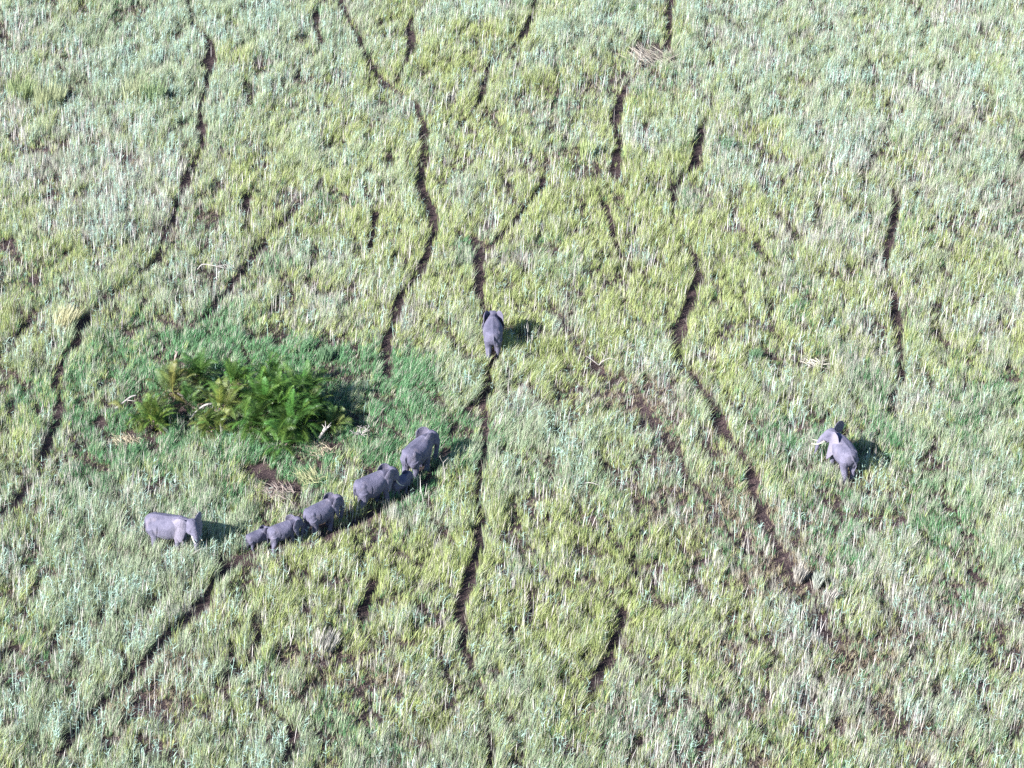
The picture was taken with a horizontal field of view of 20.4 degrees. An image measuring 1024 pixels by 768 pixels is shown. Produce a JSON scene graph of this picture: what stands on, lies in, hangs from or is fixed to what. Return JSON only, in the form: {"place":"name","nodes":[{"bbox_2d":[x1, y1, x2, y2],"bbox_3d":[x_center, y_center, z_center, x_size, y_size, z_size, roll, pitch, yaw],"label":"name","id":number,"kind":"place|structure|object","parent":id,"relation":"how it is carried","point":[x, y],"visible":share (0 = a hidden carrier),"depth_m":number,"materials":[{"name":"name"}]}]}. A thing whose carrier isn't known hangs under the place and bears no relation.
{"place":"outdoors","nodes":[
{"label":"outdoors","id":0,"kind":"place"},
{"bbox_2d":[0,0,1023,767],"bbox_3d":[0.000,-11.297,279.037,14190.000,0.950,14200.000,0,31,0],"label":"ground","id":1,"kind":"structure","parent":0,"point":[268,476],"depth_m":252.13,"materials":[{"name":"green plant"}]},
{"bbox_2d":[2,70,38,102],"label":"grass tussock","id":2,"kind":"object","parent":1,"relation":"on","point":[11,88],"depth_m":311.62,"materials":[{"name":"green plant"}]},
{"bbox_2d":[32,76,68,111],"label":"grass tussock","id":3,"kind":"object","parent":1,"relation":"on","point":[45,97],"depth_m":309.75,"materials":[{"name":"plant"}]},
{"bbox_2d":[53,301,82,331],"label":"grass tussock","id":4,"kind":"object","parent":1,"relation":"on","point":[70,319],"depth_m":267.81,"materials":[{"name":"beige plant"}]},
{"bbox_2d":[107,433,141,447],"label":"reed heap","id":5,"kind":"object","parent":1,"relation":"on","point":[126,438],"visible":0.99,"depth_m":251.10,"materials":[{"name":"beige plant"}]},
{"bbox_2d":[115,395,136,409],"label":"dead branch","id":6,"kind":"object","parent":1,"relation":"on","point":[124,401],"visible":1,"depth_m":256.02,"materials":[{"name":"grey wood"}]},
{"bbox_2d":[119,72,152,102],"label":"grass tussock","id":7,"kind":"object","parent":1,"relation":"on","point":[136,92],"depth_m":310.42,"materials":[{"name":"green plant"}]},
{"bbox_2d":[108,399,164,433],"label":"date palm","id":8,"kind":"object","parent":1,"relation":"on","point":[117,405],"visible":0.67,"depth_m":254.08,"materials":[{"name":"green plant"}]},
{"bbox_2d":[126,393,180,436],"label":"date palm","id":9,"kind":"object","parent":1,"relation":"on","point":[157,415],"visible":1,"depth_m":252.39,"materials":[{"name":"green plant"}]},
{"bbox_2d":[138,78,168,105],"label":"grass tussock","id":10,"kind":"object","parent":1,"relation":"on","point":[157,90],"depth_m":310.00,"materials":[{"name":"green plant"}]},
{"bbox_2d":[144,511,202,551],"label":"elephant","id":11,"kind":"object","parent":1,"relation":"on","point":[166,526],"visible":1,"depth_m":235.18},
{"bbox_2d":[140,357,207,408],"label":"date palm","id":12,"kind":"object","parent":1,"relation":"on","point":[172,377],"visible":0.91,"depth_m":256.82,"materials":[{"name":"green plant"}]},
{"bbox_2d":[168,381,214,421],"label":"date palm","id":13,"kind":"object","parent":1,"relation":"on","point":[189,396],"visible":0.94,"depth_m":255.16,"materials":[{"name":"green plant"}]},
{"bbox_2d":[168,347,223,395],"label":"date palm","id":14,"kind":"object","parent":1,"relation":"on","point":[197,364],"visible":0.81,"depth_m":258.38,"materials":[{"name":"green plant"}]},
{"bbox_2d":[190,403,214,419],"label":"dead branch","id":15,"kind":"object","parent":1,"relation":"on","point":[204,405],"visible":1,"depth_m":254.52,"materials":[{"name":"grey wood"}]},
{"bbox_2d":[186,406,236,444],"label":"date palm","id":16,"kind":"object","parent":1,"relation":"on","point":[201,423],"visible":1,"depth_m":251.94,"materials":[{"name":"green plant"}]},
{"bbox_2d":[198,263,230,268],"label":"dead branch","id":17,"kind":"object","parent":1,"relation":"on","point":[214,265],"visible":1,"depth_m":277.19,"materials":[{"name":"brown wood"}]},
{"bbox_2d":[191,377,257,436],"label":"date palm","id":18,"kind":"object","parent":1,"relation":"on","point":[228,395],"visible":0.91,"depth_m":253.52,"materials":[{"name":"green plant"}]},
{"bbox_2d":[205,355,259,405],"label":"date palm","id":19,"kind":"object","parent":1,"relation":"on","point":[234,373],"visible":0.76,"depth_m":256.14,"materials":[{"name":"green plant"}]},
{"bbox_2d":[218,394,279,449],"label":"date palm","id":20,"kind":"object","parent":1,"relation":"on","point":[254,422],"visible":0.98,"depth_m":250.49,"materials":[{"name":"green plant"}]},
{"bbox_2d":[227,366,281,424],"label":"date palm","id":21,"kind":"object","parent":1,"relation":"on","point":[251,387],"visible":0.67,"depth_m":253.25,"materials":[{"name":"green plant"}]},
{"bbox_2d":[245,525,269,551],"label":"elephant","id":22,"kind":"object","parent":1,"relation":"on","point":[253,538],"visible":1,"depth_m":236.55},
{"bbox_2d":[245,346,300,386],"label":"date palm","id":23,"kind":"object","parent":1,"relation":"on","point":[274,367],"visible":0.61,"depth_m":256.38,"materials":[{"name":"green plant"}]},
{"bbox_2d":[231,367,320,436],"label":"date palm","id":24,"kind":"object","parent":1,"relation":"on","point":[269,391],"visible":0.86,"depth_m":252.32,"materials":[{"name":"green plant"}]},
{"bbox_2d":[256,479,297,503],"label":"reed heap","id":25,"kind":"object","parent":1,"relation":"on","point":[276,491],"visible":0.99,"depth_m":244.00,"materials":[{"name":"beige plant"}]},
{"bbox_2d":[259,415,309,464],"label":"date palm","id":26,"kind":"object","parent":1,"relation":"on","point":[289,426],"visible":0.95,"depth_m":249.47,"materials":[{"name":"green plant"}]},
{"bbox_2d":[267,514,303,552],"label":"elephant","id":27,"kind":"object","parent":1,"relation":"on","point":[288,527],"visible":0.99,"depth_m":236.56},
{"bbox_2d":[256,369,319,427],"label":"date palm","id":28,"kind":"object","parent":1,"relation":"on","point":[289,388],"visible":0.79,"depth_m":252.37,"materials":[{"name":"green plant"}]},
{"bbox_2d":[260,386,325,449],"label":"date palm","id":29,"kind":"object","parent":1,"relation":"on","point":[308,411],"visible":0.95,"depth_m":250.40,"materials":[{"name":"green plant"}]},
{"bbox_2d":[289,465,325,485],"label":"reed heap","id":30,"kind":"object","parent":1,"relation":"on","point":[309,475],"visible":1,"depth_m":245.65,"materials":[{"name":"beige plant"}]},
{"bbox_2d":[276,360,341,424],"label":"date palm","id":31,"kind":"object","parent":1,"relation":"on","point":[312,380],"visible":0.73,"depth_m":254.57,"materials":[{"name":"green plant"}]},
{"bbox_2d":[294,385,335,431],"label":"date palm","id":32,"kind":"object","parent":1,"relation":"on","point":[312,403],"visible":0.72,"depth_m":252.85,"materials":[{"name":"green plant"}]},
{"bbox_2d":[299,438,337,459],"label":"reed heap","id":33,"kind":"object","parent":1,"relation":"on","point":[321,451],"visible":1,"depth_m":249.78,"materials":[{"name":"beige plant"}]},
{"bbox_2d":[316,421,331,444],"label":"dead palm stem","id":34,"kind":"object","parent":1,"relation":"on","point":[322,432],"visible":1,"depth_m":250.87,"materials":[{"name":"grey wood"}]},
{"bbox_2d":[303,492,345,537],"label":"elephant","id":35,"kind":"object","parent":1,"relation":"on","point":[324,510],"visible":1,"depth_m":238.29},
{"bbox_2d":[315,344,335,363],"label":"grass tussock","id":36,"kind":"object","parent":1,"relation":"on","point":[327,356],"depth_m":263.18,"materials":[{"name":"green plant"}]},
{"bbox_2d":[313,626,341,654],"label":"grass tussock","id":37,"kind":"object","parent":1,"relation":"on","point":[330,638],"depth_m":224.69,"materials":[{"name":"beige plant"}]},
{"bbox_2d":[306,405,353,434],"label":"date palm","id":38,"kind":"object","parent":1,"relation":"on","point":[329,418],"visible":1,"depth_m":252.49,"materials":[{"name":"green plant"}]},
{"bbox_2d":[350,425,370,437],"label":"dead shrub","id":39,"kind":"object","parent":1,"relation":"on","point":[360,433],"visible":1,"depth_m":251.28,"materials":[{"name":"grey wood"}]},
{"bbox_2d":[353,463,403,514],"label":"elephant","id":40,"kind":"object","parent":1,"relation":"on","point":[380,480],"visible":1,"depth_m":241.28},
{"bbox_2d":[391,470,412,497],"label":"elephant","id":41,"kind":"object","parent":1,"relation":"on","point":[406,478],"visible":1,"depth_m":243.70},
{"bbox_2d":[400,427,439,477],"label":"elephant","id":42,"kind":"object","parent":1,"relation":"on","point":[416,453],"visible":1,"depth_m":245.74},
{"bbox_2d":[482,310,503,361],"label":"elephant","id":43,"kind":"object","parent":1,"relation":"on","point":[493,325],"visible":1,"depth_m":263.12},
{"bbox_2d":[0,314,1023,767],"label":"tall grass","id":44,"kind":"structure","parent":1,"relation":"on","point":[926,424],"depth_m":236.13,"materials":[{"name":"green plant"}]},
{"bbox_2d":[0,0,1023,337],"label":"tall grass","id":45,"kind":"structure","parent":1,"relation":"on","point":[42,126],"depth_m":297.50,"materials":[{"name":"green plant"}]},
{"bbox_2d":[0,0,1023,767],"bbox_3d":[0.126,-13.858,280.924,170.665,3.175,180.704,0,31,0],"label":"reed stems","id":46,"kind":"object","parent":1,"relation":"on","point":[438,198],"visible":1,"depth_m":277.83,"materials":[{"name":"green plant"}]},
{"bbox_2d":[578,138,596,160],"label":"grass tussock","id":47,"kind":"object","parent":1,"relation":"on","point":[583,149],"depth_m":298.89,"materials":[{"name":"green plant"}]},
{"bbox_2d":[586,351,618,365],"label":"dead branch","id":48,"kind":"object","parent":1,"relation":"on","point":[603,360],"visible":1,"depth_m":262.37,"materials":[{"name":"brown wood"}]},
{"bbox_2d":[615,36,681,67],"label":"reed heap","id":49,"kind":"object","parent":1,"relation":"on","point":[644,56],"visible":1,"depth_m":320.76,"materials":[{"name":"beige plant"}]},
{"bbox_2d":[721,138,734,151],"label":"grass tussock","id":50,"kind":"object","parent":1,"relation":"on","point":[726,146],"depth_m":300.92,"materials":[{"name":"green plant"}]},
{"bbox_2d":[748,347,763,362],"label":"grass tussock","id":51,"kind":"object","parent":1,"relation":"on","point":[756,354],"depth_m":262.64,"materials":[{"name":"green plant"}]},
{"bbox_2d":[793,560,810,583],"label":"grass tussock","id":52,"kind":"object","parent":1,"relation":"on","point":[799,574],"depth_m":233.09,"materials":[{"name":"beige plant"}]},
{"bbox_2d":[801,357,826,368],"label":"reed heap","id":53,"kind":"object","parent":1,"relation":"on","point":[818,361],"visible":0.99,"depth_m":262.29,"materials":[{"name":"beige plant"}]},
{"bbox_2d":[812,572,825,588],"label":"grass tussock","id":54,"kind":"object","parent":1,"relation":"on","point":[816,578],"depth_m":232.29,"materials":[{"name":"plant"}]},
{"bbox_2d":[822,588,839,607],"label":"grass tussock","id":55,"kind":"object","parent":1,"relation":"on","point":[827,602],"depth_m":230.13,"materials":[{"name":"beige plant"}]},
{"bbox_2d":[811,421,858,484],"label":"elephant","id":56,"kind":"object","parent":1,"relation":"on","point":[842,451],"visible":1,"depth_m":245.81}
]}

